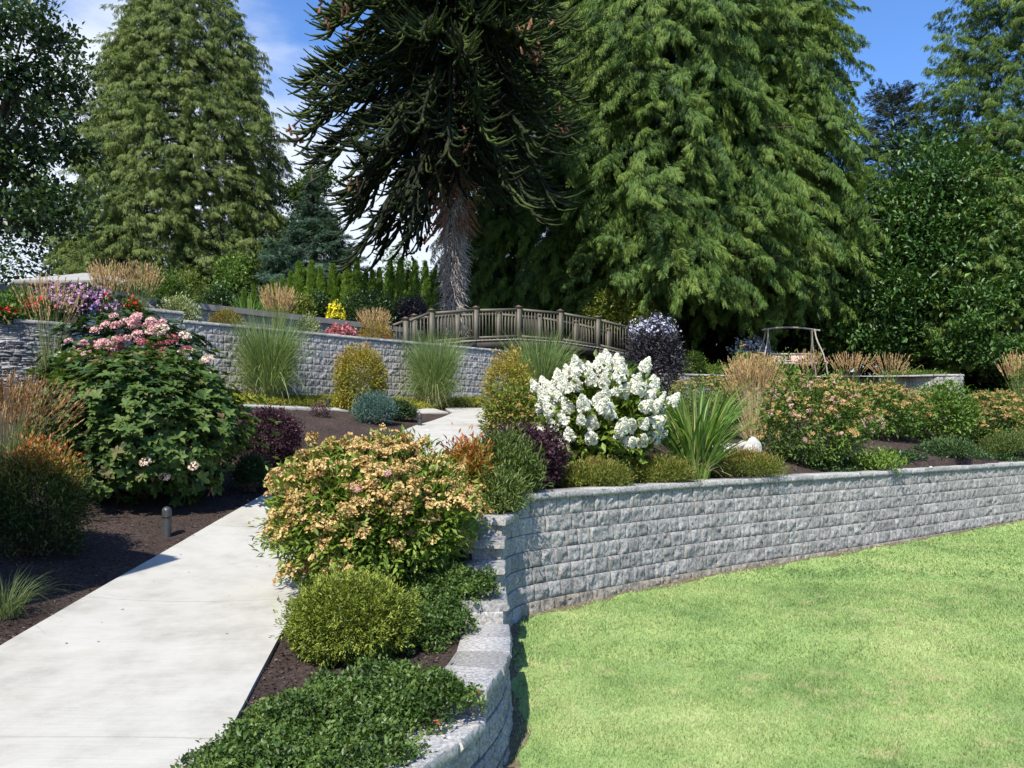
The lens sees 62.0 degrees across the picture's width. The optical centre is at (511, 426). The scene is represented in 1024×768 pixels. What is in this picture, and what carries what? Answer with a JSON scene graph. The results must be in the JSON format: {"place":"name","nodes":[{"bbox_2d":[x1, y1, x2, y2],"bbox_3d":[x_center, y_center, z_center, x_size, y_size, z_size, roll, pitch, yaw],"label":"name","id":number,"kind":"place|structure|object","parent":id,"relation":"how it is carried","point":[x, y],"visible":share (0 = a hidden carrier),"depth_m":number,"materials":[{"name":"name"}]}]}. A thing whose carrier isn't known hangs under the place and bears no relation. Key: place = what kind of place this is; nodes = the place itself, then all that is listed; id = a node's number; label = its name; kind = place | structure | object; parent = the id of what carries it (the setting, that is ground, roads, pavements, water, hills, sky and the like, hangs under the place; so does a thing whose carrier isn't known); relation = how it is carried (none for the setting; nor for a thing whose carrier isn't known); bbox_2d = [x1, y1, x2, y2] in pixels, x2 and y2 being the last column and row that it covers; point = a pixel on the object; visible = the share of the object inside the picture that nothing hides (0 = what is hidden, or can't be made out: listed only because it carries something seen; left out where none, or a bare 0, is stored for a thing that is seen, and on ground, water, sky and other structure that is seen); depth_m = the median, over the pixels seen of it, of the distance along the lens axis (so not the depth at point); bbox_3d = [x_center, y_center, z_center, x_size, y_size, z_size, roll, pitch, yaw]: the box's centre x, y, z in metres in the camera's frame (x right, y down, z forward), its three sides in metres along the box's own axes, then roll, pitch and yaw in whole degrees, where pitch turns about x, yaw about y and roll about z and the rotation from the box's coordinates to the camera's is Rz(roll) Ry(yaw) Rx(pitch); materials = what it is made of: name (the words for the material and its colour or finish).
{"place":"outdoors","nodes":[
{"label":"outdoors","id":0,"kind":"place"},
{"bbox_2d":[68,310,90,322],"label":"terrace ground","id":1,"kind":"structure","parent":0,"point":[75,320],"depth_m":18.15,"materials":[{"name":"brown soil"}]},
{"bbox_2d":[0,281,59,321],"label":"green shrub","id":2,"kind":"object","parent":1,"relation":"on","point":[10,296],"visible":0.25,"depth_m":17.74,"materials":[{"name":"green plant"}]},
{"bbox_2d":[16,291,62,320],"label":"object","id":3,"kind":"object","parent":1,"relation":"on","point":[34,316],"visible":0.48,"depth_m":17.47,"materials":[{"name":"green plant"}]},
{"bbox_2d":[0,0,114,254],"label":"broadleaf tree","id":4,"kind":"object","parent":1,"relation":"on","point":[38,194],"visible":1,"depth_m":20.30,"materials":[{"name":"green plant"}]},
{"bbox_2d":[20,277,126,331],"bbox_3d":[-9.575,-2.624,18.791,2.232,1.341,2.002,0,0,-30],"label":"purple phlox","id":5,"kind":"object","parent":1,"relation":"on","point":[91,292],"visible":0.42,"depth_m":18.36,"materials":[{"name":"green plant"}]},
{"bbox_2d":[86,258,133,302],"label":"feather reed grass","id":6,"kind":"object","parent":1,"relation":"on","point":[105,271],"depth_m":19.66,"materials":[{"name":"beige plant"}]},
{"bbox_2d":[120,259,164,307],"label":"feather reed grass","id":7,"kind":"object","parent":1,"relation":"on","point":[148,277],"depth_m":21.38,"materials":[{"name":"beige plant"}]},
{"bbox_2d":[153,291,207,320],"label":"variegated shrub","id":8,"kind":"object","parent":1,"relation":"on","point":[183,304],"visible":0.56,"depth_m":22.44,"materials":[{"name":"green plant"}]},
{"bbox_2d":[0,285,422,341],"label":"retaining wall","id":9,"kind":"structure","parent":1,"relation":"on","point":[206,309],"depth_m":25.86,"materials":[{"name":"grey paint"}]},
{"bbox_2d":[207,304,249,325],"bbox_3d":[-7.850,-2.882,23.453,1.082,0.932,1.025,0,0,43],"label":"nandina","id":10,"kind":"object","parent":1,"relation":"on","point":[219,318],"visible":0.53,"depth_m":23.28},
{"bbox_2d":[356,320,394,339],"bbox_3d":[-4.276,-2.910,26.535,1.430,1.006,1.265,0,0,0],"label":"nandina","id":11,"kind":"object","parent":1,"relation":"on","point":[376,332],"visible":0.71,"depth_m":26.37,"materials":[{"name":"plant"}]},
{"bbox_2d":[386,305,634,361],"bbox_3d":[0.140,-3.140,30.279,9.335,2.116,1.817,0,0,-30],"label":"footbridge","id":12,"kind":"object","parent":1,"relation":"on","point":[476,314],"visible":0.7,"depth_m":29.89,"materials":[{"name":"beige wood"}]},
{"bbox_2d":[0,391,494,767],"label":"path","id":13,"kind":"structure","parent":0,"point":[166,670],"depth_m":6.99,"materials":[{"name":"concrete"}]},
{"bbox_2d":[258,281,301,329],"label":"feather reed grass","id":14,"kind":"object","parent":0,"point":[284,298],"depth_m":24.78,"materials":[{"name":"beige plant"}]},
{"bbox_2d":[355,306,392,337],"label":"feather reed grass","id":15,"kind":"object","parent":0,"point":[367,317],"depth_m":27.34,"materials":[{"name":"beige plant"}]},
{"bbox_2d":[0,388,1023,767],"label":"ground","id":16,"kind":"structure","parent":0,"point":[98,566],"depth_m":10.97,"materials":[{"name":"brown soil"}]},
{"bbox_2d":[0,563,80,625],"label":"ornamental grass","id":17,"kind":"object","parent":16,"relation":"on","point":[6,607],"depth_m":7.91,"materials":[{"name":"green plant"}]},
{"bbox_2d":[0,273,87,381],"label":"feather reed grass","id":18,"kind":"object","parent":16,"relation":"on","point":[45,351],"depth_m":15.08,"materials":[{"name":"beige plant"}]},
{"bbox_2d":[0,367,96,507],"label":"feather reed grass","id":19,"kind":"object","parent":16,"relation":"on","point":[25,395],"depth_m":10.87,"materials":[{"name":"brown plant"}]},
{"bbox_2d":[0,318,103,394],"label":"stone wall","id":20,"kind":"structure","parent":16,"relation":"on","point":[17,351],"depth_m":17.11,"materials":[{"name":"stone"}]},
{"bbox_2d":[0,427,105,563],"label":"nandina","id":21,"kind":"object","parent":16,"relation":"on","point":[35,464],"visible":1,"depth_m":9.63,"materials":[{"name":"plant"}]},
{"bbox_2d":[31,300,218,410],"bbox_3d":[-6.725,-0.949,15.261,3.344,2.639,2.291,0,0,0],"label":"pink hydrangea","id":22,"kind":"object","parent":16,"relation":"on","point":[137,332],"visible":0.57,"depth_m":14.70,"materials":[{"name":"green plant"}]},
{"bbox_2d":[4,328,279,509],"bbox_3d":[-5.458,-0.103,12.700,3.965,2.678,3.044,0,0,0],"label":"green hydrangea","id":23,"kind":"object","parent":16,"relation":"on","point":[123,451],"visible":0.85,"depth_m":11.88,"materials":[{"name":"green plant"}]},
{"bbox_2d":[225,446,274,491],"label":"shrub","id":24,"kind":"object","parent":16,"relation":"on","point":[252,466],"visible":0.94,"depth_m":13.49,"materials":[{"name":"plant"}]},
{"bbox_2d":[208,308,320,403],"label":"ornamental grass","id":25,"kind":"object","parent":16,"relation":"on","point":[270,369],"depth_m":21.24,"materials":[{"name":"plant"}]},
{"bbox_2d":[233,403,305,464],"bbox_3d":[-4.389,0.152,15.430,1.386,1.198,1.281,0,0,0],"label":"barberry","id":26,"kind":"object","parent":16,"relation":"on","point":[283,447],"visible":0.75,"depth_m":15.18,"materials":[{"name":"plant"}]},
{"bbox_2d":[111,306,518,398],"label":"retaining wall","id":27,"kind":"structure","parent":16,"relation":"on","point":[329,347],"depth_m":23.71,"materials":[{"name":"stone"}]},
{"bbox_2d":[170,653,488,767],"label":"bearberry","id":28,"kind":"object","parent":16,"relation":"on","point":[331,704],"visible":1,"depth_m":5.55,"materials":[{"name":"green plant"}]},
{"bbox_2d":[184,388,500,409],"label":"ground cover","id":29,"kind":"object","parent":16,"relation":"on","point":[304,400],"visible":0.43,"depth_m":22.54,"materials":[{"name":"plant"}]},
{"bbox_2d":[268,560,429,669],"bbox_3d":[-1.329,1.538,7.129,1.295,0.842,1.200,0,0,0],"label":"shrub","id":30,"kind":"object","parent":16,"relation":"on","point":[304,627],"visible":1,"depth_m":6.82,"materials":[{"name":"plant"}]},
{"bbox_2d":[326,336,393,411],"bbox_3d":[-3.979,-1.276,22.408,1.779,2.211,1.720,0,0,0],"label":"nandina","id":31,"kind":"object","parent":16,"relation":"on","point":[344,392],"visible":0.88,"depth_m":22.15,"materials":[{"name":"plant"}]},
{"bbox_2d":[247,423,494,597],"bbox_3d":[-1.452,0.864,8.755,2.554,1.816,2.260,0,0,0],"label":"spirea bush","id":32,"kind":"object","parent":16,"relation":"on","point":[319,504],"visible":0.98,"depth_m":8.16,"materials":[{"name":"yellow plant"}]},
{"bbox_2d":[347,387,402,424],"bbox_3d":[-3.260,-0.502,20.311,1.247,1.006,1.098,0,0,22],"label":"blue juniper","id":33,"kind":"object","parent":16,"relation":"on","point":[364,410],"visible":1,"depth_m":20.14,"materials":[{"name":"plant"}]},
{"bbox_2d":[380,394,422,420],"bbox_3d":[-2.829,-0.434,21.591,1.177,0.763,1.008,0,0,0],"label":"dwarf conifer","id":34,"kind":"object","parent":16,"relation":"on","point":[407,409],"visible":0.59,"depth_m":21.45,"materials":[{"name":"plant"}]},
{"bbox_2d":[388,323,473,407],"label":"ornamental grass","id":35,"kind":"object","parent":16,"relation":"on","point":[432,376],"depth_m":24.84,"materials":[{"name":"plant"}]},
{"bbox_2d":[392,558,504,657],"bbox_3d":[-0.672,1.650,7.793,1.213,0.748,1.774,0,0,0],"label":"bearberry","id":36,"kind":"object","parent":16,"relation":"on","point":[442,598],"visible":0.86,"depth_m":7.77,"materials":[{"name":"green plant"}]},
{"bbox_2d":[433,422,501,520],"bbox_3d":[-0.481,0.561,10.118,1.006,1.236,0.949,0,0,-43],"label":"nandina","id":37,"kind":"object","parent":16,"relation":"on","point":[470,453],"visible":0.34,"depth_m":9.97,"materials":[{"name":"plant"}]},
{"bbox_2d":[468,454,539,518],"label":"fine green shrub","id":38,"kind":"object","parent":16,"relation":"on","point":[505,480],"visible":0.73,"depth_m":9.81,"materials":[{"name":"plant"}]},
{"bbox_2d":[475,343,534,425],"bbox_3d":[-0.106,-1.008,20.504,1.520,2.067,1.306,0,0,12],"label":"nandina","id":39,"kind":"object","parent":16,"relation":"on","point":[517,371],"visible":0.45,"depth_m":20.35,"materials":[{"name":"plant"}]},
{"bbox_2d":[469,370,541,450],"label":"spirea bush","id":40,"kind":"object","parent":16,"relation":"on","point":[510,401],"visible":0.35,"depth_m":14.32,"materials":[{"name":"yellow plant"}]},
{"bbox_2d":[465,419,555,511],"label":"juniper shrub","id":41,"kind":"object","parent":16,"relation":"on","point":[508,447],"visible":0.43,"depth_m":10.31,"materials":[{"name":"plant"}]},
{"bbox_2d":[481,416,575,489],"bbox_3d":[0.074,0.406,11.599,1.642,1.115,1.348,0,0,0],"label":"barberry","id":42,"kind":"object","parent":16,"relation":"on","point":[553,469],"visible":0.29,"depth_m":11.43,"materials":[{"name":"plant"}]},
{"bbox_2d":[490,323,588,407],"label":"ornamental grass","id":43,"kind":"object","parent":16,"relation":"on","point":[549,363],"depth_m":22.09,"materials":[{"name":"plant"}]},
{"bbox_2d":[554,454,640,487],"bbox_3d":[1.169,0.679,11.786,1.364,0.622,0.898,0,0,0],"label":"heath mound","id":44,"kind":"object","parent":16,"relation":"on","point":[593,470],"visible":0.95,"depth_m":11.63,"materials":[{"name":"plant"}]},
{"bbox_2d":[528,349,679,482],"bbox_3d":[1.321,-0.076,12.692,2.254,2.174,2.224,0,0,0],"label":"white hydrangea","id":45,"kind":"object","parent":16,"relation":"on","point":[605,387],"visible":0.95,"depth_m":12.16,"materials":[{"name":"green plant"}]},
{"bbox_2d":[619,310,693,398],"bbox_3d":[4.947,-2.258,29.521,2.716,3.519,2.401,0,0,0],"label":"black elder","id":46,"kind":"object","parent":16,"relation":"on","point":[666,338],"visible":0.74,"depth_m":29.12,"materials":[{"name":"purple plant"}]},
{"bbox_2d":[621,448,709,486],"bbox_3d":[2.124,0.618,12.544,1.583,0.699,1.031,0,0,0],"label":"heath mound","id":47,"kind":"object","parent":16,"relation":"on","point":[680,470],"visible":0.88,"depth_m":12.35,"materials":[{"name":"plant"}]},
{"bbox_2d":[346,461,1023,767],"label":"retaining wall","id":48,"kind":"structure","parent":16,"relation":"on","point":[564,547],"depth_m":11.90,"materials":[{"name":"stone"}]},
{"bbox_2d":[667,369,741,404],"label":"spirea bush","id":49,"kind":"object","parent":16,"relation":"on","point":[692,382],"visible":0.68,"depth_m":27.22,"materials":[{"name":"green plant"}]},
{"bbox_2d":[670,383,743,437],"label":"grey green bush","id":50,"kind":"object","parent":16,"relation":"on","point":[689,406],"visible":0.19,"depth_m":18.31,"materials":[{"name":"plant"}]},
{"bbox_2d":[642,377,793,479],"bbox_3d":[2.893,0.207,13.308,2.698,1.976,2.534,0,0,0],"label":"iris clump","id":51,"kind":"object","parent":16,"relation":"on","point":[701,442],"visible":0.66,"depth_m":13.03,"materials":[{"name":"green plant"}]},
{"bbox_2d":[711,342,791,440],"bbox_3d":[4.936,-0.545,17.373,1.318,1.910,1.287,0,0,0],"label":"feather reed grass","id":52,"kind":"object","parent":16,"relation":"on","point":[764,374],"depth_m":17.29,"materials":[{"name":"plant"}]},
{"bbox_2d":[710,442,795,480],"bbox_3d":[3.658,0.570,13.648,1.940,0.661,1.204,0,0,0],"label":"heath mound","id":53,"kind":"object","parent":16,"relation":"on","point":[746,459],"visible":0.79,"depth_m":13.41,"materials":[{"name":"plant"}]},
{"bbox_2d":[757,347,808,414],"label":"green bush","id":54,"kind":"object","parent":16,"relation":"on","point":[791,368],"visible":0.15,"depth_m":21.79,"materials":[{"name":"green plant"}]},
{"bbox_2d":[652,373,964,397],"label":"retaining wall","id":55,"kind":"structure","parent":16,"relation":"on","point":[912,380],"depth_m":35.40,"materials":[{"name":"stone"}]},
{"bbox_2d":[746,353,887,471],"bbox_3d":[5.712,-0.226,15.906,2.582,2.345,2.044,0,0,0],"label":"spirea bush","id":56,"kind":"object","parent":16,"relation":"on","point":[835,398],"visible":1,"depth_m":15.54,"materials":[{"name":"green plant"}]},
{"bbox_2d":[826,351,874,385],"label":"feather reed grass","id":57,"kind":"object","parent":16,"relation":"on","point":[858,360],"depth_m":34.35,"materials":[{"name":"beige plant"}]},
{"bbox_2d":[812,371,940,440],"bbox_3d":[8.309,-0.435,19.609,2.909,1.721,2.430,0,0,0],"label":"spirea bush","id":58,"kind":"object","parent":16,"relation":"on","point":[898,399],"visible":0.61,"depth_m":19.07,"materials":[{"name":"green plant"}]},
{"bbox_2d":[855,443,911,476],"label":"green bush","id":59,"kind":"object","parent":16,"relation":"on","point":[891,459],"visible":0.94,"depth_m":15.63,"materials":[{"name":"green plant"}]},
{"bbox_2d":[863,352,920,386],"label":"feather reed grass","id":60,"kind":"object","parent":16,"relation":"on","point":[885,362],"depth_m":34.35,"materials":[{"name":"beige plant"}]},
{"bbox_2d":[809,444,1023,471],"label":"creeping thyme","id":61,"kind":"object","parent":16,"relation":"on","point":[850,466],"visible":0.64,"depth_m":17.09,"materials":[{"name":"green plant"}]},
{"bbox_2d":[899,378,987,441],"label":"green bush","id":62,"kind":"object","parent":16,"relation":"on","point":[959,419],"visible":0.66,"depth_m":20.19,"materials":[{"name":"green plant"}]},
{"bbox_2d":[916,435,987,458],"bbox_3d":[9.249,0.441,18.137,1.540,0.580,1.353,0,0,0],"label":"juniper","id":63,"kind":"object","parent":16,"relation":"on","point":[965,446],"visible":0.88,"depth_m":17.84,"materials":[{"name":"plant"}]},
{"bbox_2d":[912,257,1023,390],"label":"laurel tree","id":64,"kind":"object","parent":16,"relation":"on","point":[989,357],"visible":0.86,"depth_m":37.71,"materials":[{"name":"green plant"}]},
{"bbox_2d":[945,382,1023,453],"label":"spirea bush","id":65,"kind":"object","parent":16,"relation":"on","point":[1012,411],"visible":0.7,"depth_m":20.77,"materials":[{"name":"green plant"}]},
{"bbox_2d":[972,426,1023,456],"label":"juniper","id":66,"kind":"object","parent":16,"relation":"on","point":[1006,438],"visible":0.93,"depth_m":20.19,"materials":[{"name":"plant"}]},
{"bbox_2d":[997,350,1023,399],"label":"feather reed grass","id":67,"kind":"object","parent":16,"relation":"on","point":[1011,363],"depth_m":27.01,"materials":[{"name":"beige plant"}]},
{"bbox_2d":[0,0,1023,371],"label":"sky","id":68,"kind":"structure","parent":0,"point":[895,30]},
{"bbox_2d":[422,333,870,372],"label":"ground","id":69,"kind":"structure","parent":0,"point":[714,353],"depth_m":40.44,"materials":[{"name":"green plant"}]},
{"bbox_2d":[0,174,85,285],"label":"background bush","id":70,"kind":"object","parent":69,"relation":"on","point":[14,253],"visible":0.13,"depth_m":50.89,"materials":[{"name":"green plant"}]},
{"bbox_2d":[12,273,167,298],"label":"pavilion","id":71,"kind":"structure","parent":69,"relation":"on","point":[84,277],"depth_m":29.70,"materials":[{"name":"grey concrete"}]},
{"bbox_2d":[39,0,296,301],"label":"cedar tree","id":72,"kind":"object","parent":69,"relation":"on","point":[138,117],"visible":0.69,"depth_m":41.66,"materials":[{"name":"green plant"}]},
{"bbox_2d":[139,262,199,302],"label":"evergreen bush","id":73,"kind":"object","parent":69,"relation":"on","point":[174,283],"visible":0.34,"depth_m":28.75,"materials":[{"name":"green plant"}]},
{"bbox_2d":[150,262,211,303],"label":"evergreen bush","id":74,"kind":"object","parent":69,"relation":"on","point":[191,286],"visible":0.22,"depth_m":32.91,"materials":[{"name":"green plant"}]},
{"bbox_2d":[195,281,240,307],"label":"evergreen bush","id":75,"kind":"object","parent":69,"relation":"on","point":[218,295],"visible":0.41,"depth_m":30.75,"materials":[{"name":"green plant"}]},
{"bbox_2d":[203,246,261,303],"bbox_3d":[-12.739,-5.821,39.912,3.402,5.280,3.589,0,0,0],"label":"young tree","id":76,"kind":"object","parent":69,"relation":"on","point":[234,274],"visible":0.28,"depth_m":39.39,"materials":[{"name":"green plant"}]},
{"bbox_2d":[278,292,320,316],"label":"evergreen bush","id":77,"kind":"object","parent":69,"relation":"on","point":[304,306],"visible":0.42,"depth_m":30.25,"materials":[{"name":"plant"}]},
{"bbox_2d":[273,165,346,259],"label":"young tree","id":78,"kind":"object","parent":69,"relation":"on","point":[293,190],"visible":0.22,"depth_m":45.55,"materials":[{"name":"green plant"}]},
{"bbox_2d":[236,141,384,302],"bbox_3d":[-9.539,-8.169,41.052,7.493,11.033,7.681,0,0,-42],"label":"spruce tree","id":79,"kind":"object","parent":69,"relation":"on","point":[279,260],"visible":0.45,"depth_m":39.98,"materials":[{"name":"green plant"}]},
{"bbox_2d":[334,285,400,324],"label":"evergreen bush","id":80,"kind":"object","parent":69,"relation":"on","point":[368,299],"visible":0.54,"depth_m":31.62,"materials":[{"name":"green plant"}]},
{"bbox_2d":[382,258,395,317],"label":"arborvitae","id":81,"kind":"object","parent":69,"relation":"on","point":[390,278],"visible":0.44,"depth_m":33.08,"materials":[{"name":"green plant"}]},
{"bbox_2d":[391,258,406,315],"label":"arborvitae","id":82,"kind":"object","parent":69,"relation":"on","point":[400,282],"visible":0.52,"depth_m":32.88,"materials":[{"name":"green plant"}]},
{"bbox_2d":[390,294,435,336],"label":"evergreen bush","id":83,"kind":"object","parent":69,"relation":"on","point":[409,308],"visible":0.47,"depth_m":32.12,"materials":[{"name":"plant"}]},
{"bbox_2d":[406,260,420,327],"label":"arborvitae","id":84,"kind":"object","parent":69,"relation":"on","point":[414,285],"visible":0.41,"depth_m":32.80,"materials":[{"name":"green plant"}]},
{"bbox_2d":[418,259,435,338],"bbox_3d":[-3.357,-4.882,32.752,0.846,3.142,0.912,0,0,-27],"label":"arborvitae","id":85,"kind":"object","parent":69,"relation":"on","point":[424,288],"visible":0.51,"depth_m":32.69,"materials":[{"name":"green plant"}]},
{"bbox_2d":[277,0,597,339],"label":"monkey puzzle tree","id":86,"kind":"object","parent":69,"relation":"on","point":[447,114],"visible":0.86,"depth_m":31.61,"materials":[{"name":"green plant"}]},
{"bbox_2d":[429,0,684,365],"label":"cedar tree","id":87,"kind":"object","parent":69,"relation":"on","point":[499,230],"visible":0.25,"depth_m":39.45,"materials":[{"name":"green plant"}]},
{"bbox_2d":[570,285,663,351],"bbox_3d":[4.522,-4.287,36.927,4.155,3.811,3.520,0,0,0],"label":"japanese maple","id":88,"kind":"object","parent":69,"relation":"on","point":[609,305],"visible":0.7,"depth_m":36.16,"materials":[{"name":"green plant"}]},
{"bbox_2d":[502,0,833,372],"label":"cedar tree","id":89,"kind":"object","parent":69,"relation":"on","point":[666,89],"visible":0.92,"depth_m":36.02,"materials":[{"name":"green plant"}]},
{"bbox_2d":[645,318,795,374],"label":"understorey bush","id":90,"kind":"object","parent":69,"relation":"on","point":[702,343],"visible":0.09,"depth_m":44.58,"materials":[{"name":"plant"}]},
{"bbox_2d":[653,0,901,352],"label":"cedar tree","id":91,"kind":"object","parent":69,"relation":"on","point":[809,81],"visible":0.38,"depth_m":38.13,"materials":[{"name":"green plant"}]},
{"bbox_2d":[776,319,869,375],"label":"understorey bush","id":92,"kind":"object","parent":69,"relation":"on","point":[781,347],"visible":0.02,"depth_m":45.79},
{"bbox_2d":[509,520,1023,767],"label":"lawn","id":93,"kind":"structure","parent":0,"point":[514,681],"depth_m":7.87,"materials":[{"name":"plant"}]},
{"bbox_2d":[503,519,1023,767],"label":"soil edge","id":94,"kind":"object","parent":93,"relation":"on","point":[512,736],"visible":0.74,"depth_m":9.54,"materials":[{"name":"soil"}]},
{"bbox_2d":[690,376,1005,383],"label":"terrace ground","id":95,"kind":"structure","parent":0,"point":[868,377],"depth_m":35.53,"materials":[{"name":"soil"}]},
{"bbox_2d":[677,348,710,373],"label":"green shrub","id":96,"kind":"object","parent":95,"relation":"on","point":[699,364],"visible":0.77,"depth_m":36.32,"materials":[{"name":"green plant"}]},
{"bbox_2d":[726,333,777,373],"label":"lavender flowering bush","id":97,"kind":"object","parent":95,"relation":"on","point":[753,344],"visible":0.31,"depth_m":38.65,"materials":[{"name":"purple plant"}]},
{"bbox_2d":[758,327,827,374],"bbox_3d":[12.129,-3.134,37.200,2.928,2.439,1.566,0,0,0],"label":"garden swing","id":98,"kind":"object","parent":95,"relation":"on","point":[778,354],"visible":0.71,"depth_m":37.19,"materials":[{"name":"brown wood"}]},
{"bbox_2d":[781,255,951,375],"bbox_3d":[16.294,-4.842,40.773,8.463,5.964,6.416,0,0,12],"label":"laurel tree","id":99,"kind":"object","parent":95,"relation":"on","point":[865,342],"visible":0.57,"depth_m":39.14,"materials":[{"name":"green plant"}]},
{"bbox_2d":[851,77,949,210],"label":"tree","id":100,"kind":"object","parent":95,"relation":"on","point":[899,99],"visible":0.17,"depth_m":60.70,"materials":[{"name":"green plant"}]},
{"bbox_2d":[821,114,1023,367],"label":"laurel tree","id":101,"kind":"object","parent":95,"relation":"on","point":[908,217],"visible":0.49,"depth_m":39.39,"materials":[{"name":"green plant"}]},
{"bbox_2d":[896,109,1023,382],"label":"cedar tree","id":102,"kind":"object","parent":95,"relation":"on","point":[1011,322],"visible":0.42,"depth_m":39.22,"materials":[{"name":"green plant"}]},
{"bbox_2d":[906,0,1023,352],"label":"cedar tree","id":103,"kind":"object","parent":95,"relation":"on","point":[959,67],"visible":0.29,"depth_m":44.01,"materials":[{"name":"green plant"}]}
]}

